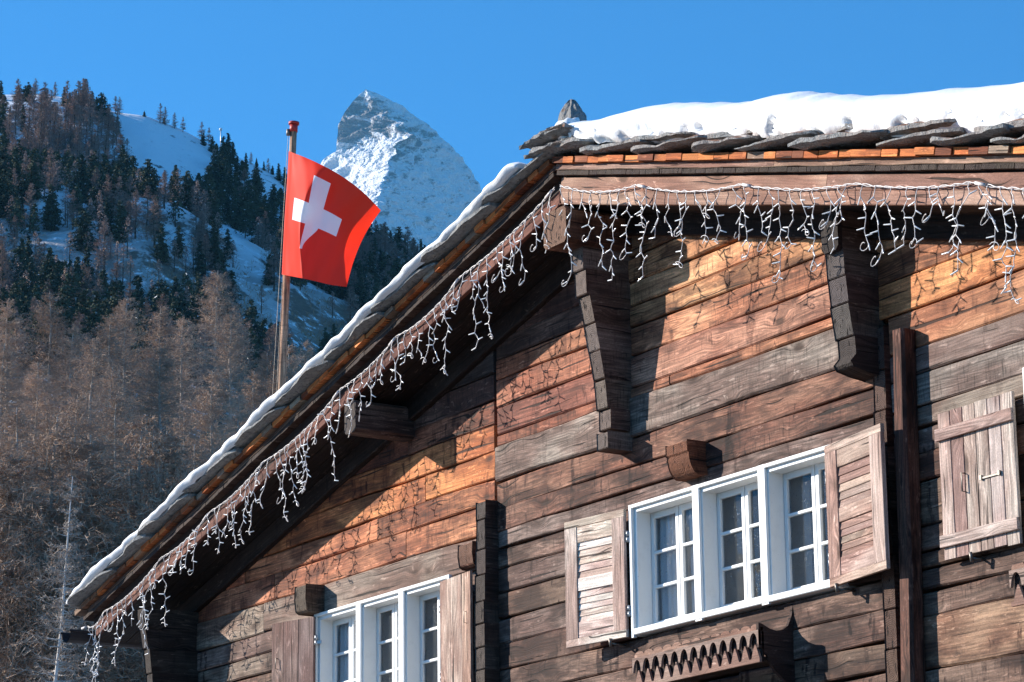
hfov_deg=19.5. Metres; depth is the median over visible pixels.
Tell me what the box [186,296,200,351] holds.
pine tree
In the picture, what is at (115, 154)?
larch tree
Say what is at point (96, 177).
larch tree
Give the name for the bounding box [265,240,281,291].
conifer tree
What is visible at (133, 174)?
pine tree
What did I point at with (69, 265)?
pine tree
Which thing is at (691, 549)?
window
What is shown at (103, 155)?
pine tree
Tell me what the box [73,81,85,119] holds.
larch tree
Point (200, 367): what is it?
larch tree
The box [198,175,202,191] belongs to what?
pine tree
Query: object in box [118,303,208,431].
larch tree
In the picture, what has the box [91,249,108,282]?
larch tree
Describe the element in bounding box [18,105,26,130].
pine tree
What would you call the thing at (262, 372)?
larch tree
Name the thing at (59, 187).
pine tree
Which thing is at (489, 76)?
sky
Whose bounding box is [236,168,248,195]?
pine tree
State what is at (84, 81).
larch tree
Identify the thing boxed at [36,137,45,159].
larch tree
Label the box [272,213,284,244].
larch tree
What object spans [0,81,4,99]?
pine tree
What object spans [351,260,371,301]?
pine tree
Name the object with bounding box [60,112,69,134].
larch tree
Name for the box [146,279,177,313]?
pine tree
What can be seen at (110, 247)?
larch tree
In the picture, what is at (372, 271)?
pine tree
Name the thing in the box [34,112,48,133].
larch tree
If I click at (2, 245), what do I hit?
larch tree
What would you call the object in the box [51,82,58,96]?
larch tree
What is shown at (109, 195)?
larch tree
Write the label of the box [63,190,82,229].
larch tree
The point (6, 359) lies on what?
larch tree
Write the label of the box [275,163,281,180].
pine tree
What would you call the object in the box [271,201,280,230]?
pine tree
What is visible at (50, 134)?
larch tree
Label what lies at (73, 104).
larch tree
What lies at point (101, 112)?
larch tree
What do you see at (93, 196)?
pine tree
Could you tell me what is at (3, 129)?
pine tree
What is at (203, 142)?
pine tree
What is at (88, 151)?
larch tree
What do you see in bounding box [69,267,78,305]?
larch tree
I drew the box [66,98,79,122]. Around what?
larch tree
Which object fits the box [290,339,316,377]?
larch tree
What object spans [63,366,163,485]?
larch tree
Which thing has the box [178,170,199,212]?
pine tree
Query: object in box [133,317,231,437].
larch tree
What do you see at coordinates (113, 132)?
larch tree
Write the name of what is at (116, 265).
larch tree
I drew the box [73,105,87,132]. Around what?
larch tree
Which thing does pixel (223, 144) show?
pine tree
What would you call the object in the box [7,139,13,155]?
larch tree
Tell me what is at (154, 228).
larch tree
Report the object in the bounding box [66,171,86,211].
pine tree
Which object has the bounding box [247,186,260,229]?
pine tree
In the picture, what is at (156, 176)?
pine tree
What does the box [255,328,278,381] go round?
larch tree
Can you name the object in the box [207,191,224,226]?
pine tree
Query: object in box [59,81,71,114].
larch tree
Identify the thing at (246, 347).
larch tree
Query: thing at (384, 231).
larch tree
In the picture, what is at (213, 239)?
pine tree
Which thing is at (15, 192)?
pine tree
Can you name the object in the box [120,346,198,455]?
larch tree
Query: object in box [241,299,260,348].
pine tree
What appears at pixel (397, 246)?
pine tree
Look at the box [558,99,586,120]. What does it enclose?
ridge stone
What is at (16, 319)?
larch tree
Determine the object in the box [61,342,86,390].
larch tree
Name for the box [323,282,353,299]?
pine tree
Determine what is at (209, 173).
pine tree
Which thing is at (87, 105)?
larch tree
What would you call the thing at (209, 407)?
larch tree
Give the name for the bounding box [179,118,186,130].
larch tree
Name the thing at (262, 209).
pine tree
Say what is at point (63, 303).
pine tree
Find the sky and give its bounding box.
[0,0,1023,189]
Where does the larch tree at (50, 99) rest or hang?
on the hillside
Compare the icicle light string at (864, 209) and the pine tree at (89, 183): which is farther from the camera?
the pine tree at (89, 183)
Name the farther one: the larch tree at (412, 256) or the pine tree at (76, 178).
the larch tree at (412, 256)
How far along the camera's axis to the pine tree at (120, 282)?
523.10 m
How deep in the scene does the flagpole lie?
42.32 m
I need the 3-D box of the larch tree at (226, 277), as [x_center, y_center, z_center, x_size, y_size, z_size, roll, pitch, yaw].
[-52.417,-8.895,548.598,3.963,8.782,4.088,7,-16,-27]
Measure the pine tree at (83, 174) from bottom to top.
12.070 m
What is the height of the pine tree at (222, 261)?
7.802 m
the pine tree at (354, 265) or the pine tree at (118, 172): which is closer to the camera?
the pine tree at (118, 172)
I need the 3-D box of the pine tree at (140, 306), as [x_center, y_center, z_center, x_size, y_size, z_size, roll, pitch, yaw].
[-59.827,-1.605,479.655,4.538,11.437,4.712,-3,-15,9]
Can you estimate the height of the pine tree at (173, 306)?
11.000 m
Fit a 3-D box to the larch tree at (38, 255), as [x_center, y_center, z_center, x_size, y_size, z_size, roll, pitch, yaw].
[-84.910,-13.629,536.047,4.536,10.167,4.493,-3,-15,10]
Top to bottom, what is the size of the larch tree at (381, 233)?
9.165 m
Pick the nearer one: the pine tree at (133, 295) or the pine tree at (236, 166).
the pine tree at (133, 295)
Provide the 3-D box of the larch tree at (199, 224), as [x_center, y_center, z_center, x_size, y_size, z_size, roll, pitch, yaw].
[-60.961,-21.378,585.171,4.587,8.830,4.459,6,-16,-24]
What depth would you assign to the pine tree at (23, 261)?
519.03 m
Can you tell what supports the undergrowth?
on the hillside
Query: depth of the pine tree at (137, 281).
516.76 m
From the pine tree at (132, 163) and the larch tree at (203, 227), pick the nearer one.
the larch tree at (203, 227)
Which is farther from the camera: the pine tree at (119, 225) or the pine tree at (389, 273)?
the pine tree at (389, 273)
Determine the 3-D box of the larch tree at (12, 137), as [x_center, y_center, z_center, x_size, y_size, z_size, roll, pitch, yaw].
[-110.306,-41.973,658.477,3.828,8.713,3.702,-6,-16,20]
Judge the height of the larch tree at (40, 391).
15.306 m
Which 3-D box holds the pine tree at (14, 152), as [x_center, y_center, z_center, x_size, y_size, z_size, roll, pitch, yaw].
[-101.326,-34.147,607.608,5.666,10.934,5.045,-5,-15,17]
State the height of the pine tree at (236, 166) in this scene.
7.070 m
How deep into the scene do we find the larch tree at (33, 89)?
701.33 m
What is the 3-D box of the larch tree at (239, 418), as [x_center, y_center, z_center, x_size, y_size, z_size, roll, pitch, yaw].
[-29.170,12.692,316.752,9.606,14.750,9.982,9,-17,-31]
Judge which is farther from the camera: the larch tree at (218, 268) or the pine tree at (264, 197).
the pine tree at (264, 197)
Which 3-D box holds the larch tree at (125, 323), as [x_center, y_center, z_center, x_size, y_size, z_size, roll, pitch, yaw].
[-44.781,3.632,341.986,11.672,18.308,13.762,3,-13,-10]
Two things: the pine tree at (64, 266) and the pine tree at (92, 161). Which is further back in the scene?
the pine tree at (92, 161)
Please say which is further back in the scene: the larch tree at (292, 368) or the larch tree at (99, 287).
the larch tree at (99, 287)
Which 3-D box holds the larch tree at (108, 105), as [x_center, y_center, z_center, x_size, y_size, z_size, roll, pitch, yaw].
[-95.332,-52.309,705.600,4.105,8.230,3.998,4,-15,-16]
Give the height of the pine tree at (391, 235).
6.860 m
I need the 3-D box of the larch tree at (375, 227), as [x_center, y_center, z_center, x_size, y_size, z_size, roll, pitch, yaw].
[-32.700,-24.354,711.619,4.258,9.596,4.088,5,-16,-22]
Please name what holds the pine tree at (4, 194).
on the hillside
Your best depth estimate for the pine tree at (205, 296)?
513.07 m
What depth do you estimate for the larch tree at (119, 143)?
673.95 m
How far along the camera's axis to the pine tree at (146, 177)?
601.51 m
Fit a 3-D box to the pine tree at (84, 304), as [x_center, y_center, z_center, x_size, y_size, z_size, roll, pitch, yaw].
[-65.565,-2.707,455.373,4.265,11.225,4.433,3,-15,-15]
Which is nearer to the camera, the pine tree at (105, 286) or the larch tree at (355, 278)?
the pine tree at (105, 286)
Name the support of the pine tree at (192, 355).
on the hillside
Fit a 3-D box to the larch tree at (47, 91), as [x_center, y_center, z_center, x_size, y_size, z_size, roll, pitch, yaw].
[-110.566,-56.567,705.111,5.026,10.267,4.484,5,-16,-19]
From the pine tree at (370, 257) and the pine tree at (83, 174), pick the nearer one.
the pine tree at (83, 174)
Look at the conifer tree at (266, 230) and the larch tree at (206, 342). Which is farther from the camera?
the conifer tree at (266, 230)
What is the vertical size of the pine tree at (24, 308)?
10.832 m
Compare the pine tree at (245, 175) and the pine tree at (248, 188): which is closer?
the pine tree at (248, 188)
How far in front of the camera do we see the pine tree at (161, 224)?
571.39 m
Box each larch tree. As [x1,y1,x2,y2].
[0,95,7,111]
[0,106,19,139]
[0,236,11,276]
[0,249,16,288]
[0,258,12,296]
[0,297,54,438]
[0,343,48,471]
[0,406,69,535]
[0,410,145,681]
[0,413,199,681]
[0,428,148,681]
[0,438,112,681]
[0,450,124,681]
[0,482,94,681]
[0,500,144,681]
[1,362,72,488]
[3,109,17,137]
[3,215,23,247]
[3,291,96,437]
[6,168,21,194]
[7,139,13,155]
[8,133,15,152]
[8,306,23,334]
[9,78,24,110]
[9,100,24,133]
[9,139,21,157]
[10,477,104,681]
[12,87,25,115]
[12,91,26,124]
[15,429,191,681]
[18,183,43,233]
[18,393,123,540]
[19,124,33,148]
[20,94,34,130]
[20,126,31,152]
[21,297,48,345]
[22,119,33,138]
[23,423,202,681]
[24,128,36,153]
[24,155,28,172]
[25,84,39,119]
[25,324,104,455]
[26,157,45,189]
[29,118,37,149]
[31,88,48,118]
[31,120,42,144]
[31,238,44,283]
[32,79,38,95]
[33,97,48,127]
[34,82,50,113]
[34,87,49,113]
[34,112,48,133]
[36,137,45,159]
[38,92,49,122]
[39,110,49,131]
[39,126,51,154]
[40,279,54,302]
[41,147,61,189]
[41,337,151,465]
[42,243,46,259]
[42,453,130,648]
[44,89,55,125]
[45,102,63,142]
[47,129,54,157]
[49,102,63,128]
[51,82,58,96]
[51,116,68,154]
[57,314,157,438]
[58,118,69,152]
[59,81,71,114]
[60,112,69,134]
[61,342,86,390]
[63,92,79,125]
[63,108,73,133]
[63,129,76,154]
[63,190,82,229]
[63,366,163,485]
[64,119,73,143]
[64,122,82,147]
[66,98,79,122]
[66,129,82,154]
[67,89,79,121]
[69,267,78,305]
[69,312,81,336]
[71,127,84,157]
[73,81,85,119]
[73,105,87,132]
[73,333,98,379]
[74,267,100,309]
[75,89,86,119]
[76,313,86,334]
[77,78,91,105]
[77,392,169,518]
[79,89,87,121]
[80,94,96,129]
[80,115,91,151]
[80,263,92,293]
[81,91,98,122]
[83,124,99,154]
[83,141,91,172]
[83,297,165,428]
[84,167,103,205]
[85,131,101,161]
[86,94,98,124]
[86,135,95,159]
[89,116,104,145]
[90,134,100,157]
[90,648,142,681]
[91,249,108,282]
[91,279,106,309]
[92,220,116,269]
[93,138,104,162]
[94,105,107,136]
[98,109,117,149]
[98,173,116,213]
[100,129,112,161]
[101,130,110,156]
[102,185,115,211]
[104,103,115,127]
[105,149,113,166]
[107,262,126,295]
[109,117,119,148]
[109,147,118,165]
[110,176,127,218]
[111,96,121,113]
[112,111,123,145]
[112,134,130,159]
[113,136,129,157]
[114,97,123,114]
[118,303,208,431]
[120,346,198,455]
[122,176,142,217]
[123,200,136,234]
[125,282,135,306]
[128,189,145,238]
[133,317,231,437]
[136,185,153,229]
[140,195,164,248]
[144,297,152,327]
[147,417,214,495]
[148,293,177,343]
[155,188,168,221]
[156,103,163,120]
[159,170,171,208]
[162,107,170,123]
[165,441,213,483]
[169,370,246,484]
[171,354,187,399]
[172,112,178,128]
[177,270,258,386]
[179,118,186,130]
[183,359,207,405]
[185,204,200,245]
[186,180,201,210]
[186,314,264,420]
[190,225,207,254]
[191,211,209,241]
[191,214,210,251]
[193,319,213,364]
[197,122,204,138]
[198,190,213,220]
[200,394,252,456]
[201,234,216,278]
[206,127,211,145]
[210,320,224,363]
[211,263,224,298]
[220,270,236,306]
[221,371,271,440]
[223,352,278,433]
[230,306,244,330]
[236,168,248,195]
[237,325,257,372]
[242,320,257,362]
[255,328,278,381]
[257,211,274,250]
[257,368,289,404]
[259,326,278,368]
[261,344,308,401]
[264,323,279,370]
[265,158,270,172]
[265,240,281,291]
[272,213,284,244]
[286,325,299,375]
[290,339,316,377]
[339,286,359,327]
[346,270,363,301]
[355,250,366,267]
[359,240,373,267]
[365,235,377,262]
[370,220,382,245]
[375,224,387,251]
[379,222,390,249]
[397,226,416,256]
[408,238,418,260]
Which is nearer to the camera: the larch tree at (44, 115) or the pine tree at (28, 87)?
the larch tree at (44, 115)
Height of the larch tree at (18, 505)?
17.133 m
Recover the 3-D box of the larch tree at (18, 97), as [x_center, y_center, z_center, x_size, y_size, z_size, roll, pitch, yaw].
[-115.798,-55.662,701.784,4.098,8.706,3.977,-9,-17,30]
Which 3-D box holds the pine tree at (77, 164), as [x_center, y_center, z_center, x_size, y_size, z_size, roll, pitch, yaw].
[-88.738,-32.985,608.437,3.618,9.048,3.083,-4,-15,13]
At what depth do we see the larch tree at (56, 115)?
687.79 m
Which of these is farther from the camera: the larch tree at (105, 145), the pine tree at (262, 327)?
the larch tree at (105, 145)
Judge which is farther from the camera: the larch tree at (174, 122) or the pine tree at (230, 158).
the larch tree at (174, 122)
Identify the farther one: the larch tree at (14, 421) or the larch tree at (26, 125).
the larch tree at (26, 125)
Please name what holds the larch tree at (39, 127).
on the hillside
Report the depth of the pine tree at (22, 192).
577.96 m
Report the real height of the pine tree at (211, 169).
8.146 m
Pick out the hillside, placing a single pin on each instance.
(163, 147)
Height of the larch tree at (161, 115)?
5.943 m
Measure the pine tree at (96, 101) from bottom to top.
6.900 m
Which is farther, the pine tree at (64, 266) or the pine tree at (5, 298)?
the pine tree at (64, 266)
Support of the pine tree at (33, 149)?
on the hillside
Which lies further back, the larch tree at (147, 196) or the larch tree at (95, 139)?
the larch tree at (95, 139)
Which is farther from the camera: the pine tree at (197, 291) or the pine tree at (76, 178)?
the pine tree at (76, 178)
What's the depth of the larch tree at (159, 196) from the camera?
586.47 m
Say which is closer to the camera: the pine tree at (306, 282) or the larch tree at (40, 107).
the pine tree at (306, 282)
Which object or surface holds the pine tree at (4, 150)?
on the hillside
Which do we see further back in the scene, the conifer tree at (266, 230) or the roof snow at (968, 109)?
the conifer tree at (266, 230)
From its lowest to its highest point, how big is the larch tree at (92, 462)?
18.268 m
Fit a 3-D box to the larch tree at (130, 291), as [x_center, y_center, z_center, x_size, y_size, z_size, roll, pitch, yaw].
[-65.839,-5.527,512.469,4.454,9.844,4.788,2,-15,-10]
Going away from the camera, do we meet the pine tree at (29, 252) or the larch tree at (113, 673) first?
the larch tree at (113, 673)
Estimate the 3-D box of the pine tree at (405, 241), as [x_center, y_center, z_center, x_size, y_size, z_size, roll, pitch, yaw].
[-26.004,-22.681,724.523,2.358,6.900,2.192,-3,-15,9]
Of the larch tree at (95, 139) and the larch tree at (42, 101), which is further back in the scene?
the larch tree at (42, 101)
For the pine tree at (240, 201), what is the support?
on the hillside
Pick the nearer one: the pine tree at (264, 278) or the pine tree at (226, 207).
the pine tree at (264, 278)
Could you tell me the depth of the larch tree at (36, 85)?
728.15 m
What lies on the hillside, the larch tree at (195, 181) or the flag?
the larch tree at (195, 181)
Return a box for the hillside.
[0,95,398,576]
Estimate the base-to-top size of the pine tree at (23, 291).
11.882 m
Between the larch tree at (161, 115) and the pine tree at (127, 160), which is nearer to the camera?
the pine tree at (127, 160)
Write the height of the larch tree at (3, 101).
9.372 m
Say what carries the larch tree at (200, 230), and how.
on the hillside
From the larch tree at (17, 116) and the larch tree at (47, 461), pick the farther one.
the larch tree at (17, 116)
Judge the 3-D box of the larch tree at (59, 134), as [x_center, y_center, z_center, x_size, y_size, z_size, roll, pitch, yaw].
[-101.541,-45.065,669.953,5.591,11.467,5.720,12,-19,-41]
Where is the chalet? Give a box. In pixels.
[61,118,1023,681]
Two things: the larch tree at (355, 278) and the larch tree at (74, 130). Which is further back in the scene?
the larch tree at (74, 130)
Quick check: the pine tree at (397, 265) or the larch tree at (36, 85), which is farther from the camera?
the larch tree at (36, 85)
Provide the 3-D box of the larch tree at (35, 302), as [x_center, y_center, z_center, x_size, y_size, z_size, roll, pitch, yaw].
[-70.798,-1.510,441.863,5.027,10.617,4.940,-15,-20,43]
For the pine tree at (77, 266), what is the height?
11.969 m
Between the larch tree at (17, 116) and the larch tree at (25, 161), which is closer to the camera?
the larch tree at (25, 161)
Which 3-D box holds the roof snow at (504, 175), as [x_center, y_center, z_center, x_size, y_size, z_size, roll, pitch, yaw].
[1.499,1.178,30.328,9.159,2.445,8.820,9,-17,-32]
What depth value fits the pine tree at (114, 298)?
459.11 m
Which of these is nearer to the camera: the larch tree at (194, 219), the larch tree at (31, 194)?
the larch tree at (31, 194)
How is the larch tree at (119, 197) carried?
on the hillside
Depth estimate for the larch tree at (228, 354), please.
425.76 m
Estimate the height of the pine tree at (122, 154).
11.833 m
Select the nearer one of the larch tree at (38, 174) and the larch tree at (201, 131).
the larch tree at (38, 174)
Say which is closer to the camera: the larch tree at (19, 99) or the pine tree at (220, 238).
the pine tree at (220, 238)
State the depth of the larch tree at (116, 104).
730.05 m
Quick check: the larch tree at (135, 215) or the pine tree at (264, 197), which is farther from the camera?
the pine tree at (264, 197)
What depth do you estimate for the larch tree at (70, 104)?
702.88 m
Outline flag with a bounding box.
[282,151,380,286]
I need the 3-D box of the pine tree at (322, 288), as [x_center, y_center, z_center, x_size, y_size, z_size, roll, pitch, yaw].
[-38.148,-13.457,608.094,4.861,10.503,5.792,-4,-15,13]
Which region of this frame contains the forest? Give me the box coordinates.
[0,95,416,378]
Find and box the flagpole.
[272,121,298,394]
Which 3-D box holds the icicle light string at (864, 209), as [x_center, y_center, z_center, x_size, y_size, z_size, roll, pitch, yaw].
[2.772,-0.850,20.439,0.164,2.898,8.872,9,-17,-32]
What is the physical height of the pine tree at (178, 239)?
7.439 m
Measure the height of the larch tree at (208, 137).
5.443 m
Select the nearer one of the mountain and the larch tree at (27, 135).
the larch tree at (27, 135)
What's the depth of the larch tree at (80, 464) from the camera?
180.69 m
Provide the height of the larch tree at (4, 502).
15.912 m
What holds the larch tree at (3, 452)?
on the hillside
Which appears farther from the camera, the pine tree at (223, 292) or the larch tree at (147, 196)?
the larch tree at (147, 196)
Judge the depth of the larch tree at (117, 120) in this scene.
696.42 m
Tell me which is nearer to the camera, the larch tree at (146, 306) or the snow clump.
the snow clump
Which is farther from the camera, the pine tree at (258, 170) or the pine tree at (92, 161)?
the pine tree at (258, 170)
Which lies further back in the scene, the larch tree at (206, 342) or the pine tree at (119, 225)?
the pine tree at (119, 225)
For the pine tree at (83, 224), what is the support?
on the hillside
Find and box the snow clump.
[555,117,579,124]
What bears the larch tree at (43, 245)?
on the hillside
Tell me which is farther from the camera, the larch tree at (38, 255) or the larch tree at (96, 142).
the larch tree at (96, 142)
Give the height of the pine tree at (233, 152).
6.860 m
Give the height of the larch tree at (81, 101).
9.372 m
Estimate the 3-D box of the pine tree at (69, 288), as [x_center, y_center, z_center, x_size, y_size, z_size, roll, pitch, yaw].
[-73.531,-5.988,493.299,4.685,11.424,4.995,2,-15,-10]
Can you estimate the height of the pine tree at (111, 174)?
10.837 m
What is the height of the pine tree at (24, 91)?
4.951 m
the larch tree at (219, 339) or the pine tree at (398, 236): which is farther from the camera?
the pine tree at (398, 236)
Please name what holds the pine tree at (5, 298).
on the hillside
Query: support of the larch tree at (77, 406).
on the hillside
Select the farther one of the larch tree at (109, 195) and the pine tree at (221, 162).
the pine tree at (221, 162)
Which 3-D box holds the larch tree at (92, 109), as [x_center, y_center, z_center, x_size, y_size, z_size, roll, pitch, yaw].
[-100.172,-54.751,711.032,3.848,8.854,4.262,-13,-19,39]
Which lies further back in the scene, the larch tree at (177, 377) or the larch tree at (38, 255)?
the larch tree at (38, 255)
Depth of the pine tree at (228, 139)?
725.30 m
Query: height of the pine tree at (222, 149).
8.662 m
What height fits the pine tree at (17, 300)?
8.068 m
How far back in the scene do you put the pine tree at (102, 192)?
582.64 m
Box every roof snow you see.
[66,162,526,603]
[558,82,1023,144]
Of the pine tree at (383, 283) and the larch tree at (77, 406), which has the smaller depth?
the larch tree at (77, 406)
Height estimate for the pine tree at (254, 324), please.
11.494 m
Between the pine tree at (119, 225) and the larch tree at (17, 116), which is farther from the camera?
the larch tree at (17, 116)
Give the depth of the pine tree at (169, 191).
612.08 m
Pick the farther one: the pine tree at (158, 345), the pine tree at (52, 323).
the pine tree at (52, 323)
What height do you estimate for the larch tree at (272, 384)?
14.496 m
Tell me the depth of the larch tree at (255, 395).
351.39 m
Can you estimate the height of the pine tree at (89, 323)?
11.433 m
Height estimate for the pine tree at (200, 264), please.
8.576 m
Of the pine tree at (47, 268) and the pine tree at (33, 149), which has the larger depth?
the pine tree at (33, 149)
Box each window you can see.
[314,574,451,681]
[628,445,856,637]
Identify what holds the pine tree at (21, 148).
on the hillside
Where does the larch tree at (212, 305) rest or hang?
on the hillside
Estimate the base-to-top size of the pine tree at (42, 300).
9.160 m
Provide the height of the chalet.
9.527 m
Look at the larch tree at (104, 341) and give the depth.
329.76 m
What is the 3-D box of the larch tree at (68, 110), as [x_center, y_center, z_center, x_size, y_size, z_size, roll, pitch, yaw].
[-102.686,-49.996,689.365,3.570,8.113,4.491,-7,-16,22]
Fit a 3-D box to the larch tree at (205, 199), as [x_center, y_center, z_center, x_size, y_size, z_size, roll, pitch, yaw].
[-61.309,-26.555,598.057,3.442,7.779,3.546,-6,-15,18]
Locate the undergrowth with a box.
[0,198,344,680]
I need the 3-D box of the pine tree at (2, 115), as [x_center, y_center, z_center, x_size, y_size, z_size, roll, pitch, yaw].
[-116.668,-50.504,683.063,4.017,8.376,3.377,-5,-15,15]
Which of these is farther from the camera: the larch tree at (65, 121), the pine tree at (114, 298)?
the larch tree at (65, 121)
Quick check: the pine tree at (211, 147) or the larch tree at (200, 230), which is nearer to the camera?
the larch tree at (200, 230)
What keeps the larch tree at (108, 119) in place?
on the hillside
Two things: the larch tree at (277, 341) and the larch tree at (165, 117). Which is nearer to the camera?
the larch tree at (277, 341)
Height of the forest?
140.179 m
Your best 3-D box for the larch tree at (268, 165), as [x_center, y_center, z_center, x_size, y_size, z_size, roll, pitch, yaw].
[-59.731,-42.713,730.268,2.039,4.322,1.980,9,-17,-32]
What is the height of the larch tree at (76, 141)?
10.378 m
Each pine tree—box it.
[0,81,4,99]
[0,103,8,130]
[0,126,11,149]
[0,146,13,165]
[0,151,20,193]
[0,169,10,217]
[0,287,22,345]
[4,167,19,207]
[5,185,27,226]
[6,238,39,292]
[8,139,28,160]
[8,147,24,167]
[9,277,32,316]
[11,154,22,182]
[13,297,26,316]
[16,296,30,344]
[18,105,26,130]
[18,174,30,204]
[18,255,27,285]
[21,82,33,101]
[21,86,29,101]
[22,151,45,202]
[23,256,40,304]
[24,147,40,169]
[24,236,38,283]
[34,246,58,293]
[37,339,51,376]
[39,147,53,189]
[39,184,63,231]
[40,293,49,313]
[41,265,60,308]
[43,305,58,338]
[45,285,77,347]
[48,151,67,189]
[55,272,78,315]
[57,260,68,296]
[58,150,70,184]
[59,87,67,105]
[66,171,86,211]
[67,159,79,188]
[67,208,99,252]
[67,259,73,279]
[69,288,89,328]
[69,316,112,374]
[72,257,83,306]
[73,271,88,305]
[77,153,90,202]
[80,248,94,288]
[85,169,95,200]
[85,186,102,220]
[86,150,103,186]
[86,289,106,335]
[92,182,115,217]
[94,92,111,114]
[94,97,98,114]
[95,197,115,235]
[97,272,109,296]
[99,154,109,180]
[100,276,110,306]
[101,163,110,182]
[102,281,126,341]
[103,170,117,214]
[104,160,136,209]
[109,200,130,242]
[117,279,128,297]
[118,145,126,164]
[122,156,138,182]
[126,155,141,192]
[126,166,137,193]
[126,328,157,383]
[127,274,150,315]
[127,292,143,315]
[132,159,160,197]
[135,297,151,336]
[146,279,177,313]
[147,284,179,340]
[148,167,162,200]
[148,333,171,387]
[149,194,164,235]
[151,226,171,262]
[165,298,188,354]
[166,177,173,202]
[167,165,185,204]
[169,276,183,307]
[170,225,187,258]
[176,293,189,316]
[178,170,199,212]
[182,331,198,377]
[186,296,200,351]
[187,271,207,315]
[189,240,209,276]
[193,188,227,227]
[194,287,213,340]
[196,183,205,209]
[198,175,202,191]
[200,133,207,145]
[201,165,216,193]
[203,163,217,184]
[206,220,220,271]
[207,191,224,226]
[208,136,215,152]
[208,253,229,286]
[210,162,225,202]
[211,152,232,183]
[215,228,224,255]
[216,146,228,169]
[217,290,232,328]
[218,136,227,151]
[221,194,232,220]
[222,228,235,259]
[223,270,242,307]
[224,317,247,366]
[225,187,257,232]
[226,133,234,154]
[227,153,233,172]
[230,141,236,164]
[233,155,240,178]
[240,179,258,205]
[240,307,260,343]
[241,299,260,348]
[244,153,248,172]
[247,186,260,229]
[248,200,275,246]
[249,162,265,191]
[249,169,264,201]
[253,318,273,355]
[261,194,271,212]
[261,253,273,285]
[266,184,279,209]
[266,204,276,231]
[266,238,282,269]
[269,220,283,254]
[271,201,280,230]
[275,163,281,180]
[280,167,286,185]
[292,278,308,286]
[313,327,332,353]
[315,282,329,291]
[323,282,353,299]
[329,324,337,339]
[351,258,356,274]
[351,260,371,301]
[352,267,367,311]
[365,251,380,280]
[367,224,373,238]
[368,261,379,280]
[371,237,377,266]
[375,249,385,277]
[378,223,389,243]
[381,276,388,287]
[386,230,392,248]
[386,271,392,283]
[392,227,403,254]
[392,237,400,256]
[392,258,403,276]
[401,234,408,250]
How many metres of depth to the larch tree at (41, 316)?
329.61 m
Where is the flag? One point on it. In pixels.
(330, 216)
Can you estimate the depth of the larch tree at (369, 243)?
684.43 m
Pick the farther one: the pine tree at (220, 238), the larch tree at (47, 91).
the larch tree at (47, 91)
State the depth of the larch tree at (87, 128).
679.37 m
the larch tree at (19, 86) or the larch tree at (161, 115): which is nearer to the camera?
the larch tree at (19, 86)
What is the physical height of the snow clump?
0.192 m
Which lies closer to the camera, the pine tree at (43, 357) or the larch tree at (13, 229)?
the pine tree at (43, 357)
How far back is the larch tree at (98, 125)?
686.33 m
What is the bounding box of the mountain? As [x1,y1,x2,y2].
[321,90,481,248]
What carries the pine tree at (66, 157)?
on the hillside
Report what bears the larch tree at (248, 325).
on the hillside
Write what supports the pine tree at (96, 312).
on the hillside
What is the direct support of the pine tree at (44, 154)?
on the hillside
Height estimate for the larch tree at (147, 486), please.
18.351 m
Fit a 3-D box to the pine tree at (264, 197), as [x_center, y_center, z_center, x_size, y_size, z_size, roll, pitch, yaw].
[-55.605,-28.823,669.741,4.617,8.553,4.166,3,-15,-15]
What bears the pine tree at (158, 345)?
on the hillside
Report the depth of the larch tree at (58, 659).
118.82 m
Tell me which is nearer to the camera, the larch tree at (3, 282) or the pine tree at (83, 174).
the larch tree at (3, 282)
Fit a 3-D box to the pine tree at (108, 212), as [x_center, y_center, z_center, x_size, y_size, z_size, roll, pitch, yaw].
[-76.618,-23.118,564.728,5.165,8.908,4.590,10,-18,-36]
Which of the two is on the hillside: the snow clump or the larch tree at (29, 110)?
the larch tree at (29, 110)
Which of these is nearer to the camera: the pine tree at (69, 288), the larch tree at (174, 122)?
the pine tree at (69, 288)
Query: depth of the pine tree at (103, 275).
518.90 m
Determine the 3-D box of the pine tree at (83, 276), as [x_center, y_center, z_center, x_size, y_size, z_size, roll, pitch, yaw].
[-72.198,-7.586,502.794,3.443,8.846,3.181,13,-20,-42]
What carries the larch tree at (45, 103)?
on the hillside
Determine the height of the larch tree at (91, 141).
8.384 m
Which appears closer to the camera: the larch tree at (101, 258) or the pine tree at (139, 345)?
the pine tree at (139, 345)
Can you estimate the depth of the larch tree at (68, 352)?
324.52 m
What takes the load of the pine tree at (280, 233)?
on the hillside
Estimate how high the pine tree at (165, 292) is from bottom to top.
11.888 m
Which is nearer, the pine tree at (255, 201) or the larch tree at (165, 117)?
the pine tree at (255, 201)
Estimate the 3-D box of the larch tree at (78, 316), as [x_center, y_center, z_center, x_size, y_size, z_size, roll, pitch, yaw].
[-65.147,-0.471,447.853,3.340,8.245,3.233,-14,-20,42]
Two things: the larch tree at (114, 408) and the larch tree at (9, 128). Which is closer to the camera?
the larch tree at (114, 408)
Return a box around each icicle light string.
[81,187,555,681]
[559,181,1023,303]
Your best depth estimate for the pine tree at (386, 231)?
726.57 m
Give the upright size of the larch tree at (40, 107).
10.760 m
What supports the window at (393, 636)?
in the chalet
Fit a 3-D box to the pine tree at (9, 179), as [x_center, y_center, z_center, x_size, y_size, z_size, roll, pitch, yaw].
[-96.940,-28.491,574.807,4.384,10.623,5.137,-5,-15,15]
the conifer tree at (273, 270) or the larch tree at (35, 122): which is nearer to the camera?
the conifer tree at (273, 270)
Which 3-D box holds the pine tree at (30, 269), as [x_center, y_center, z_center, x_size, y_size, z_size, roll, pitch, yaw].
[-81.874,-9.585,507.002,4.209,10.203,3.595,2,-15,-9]
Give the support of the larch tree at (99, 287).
on the hillside
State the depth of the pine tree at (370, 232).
726.23 m

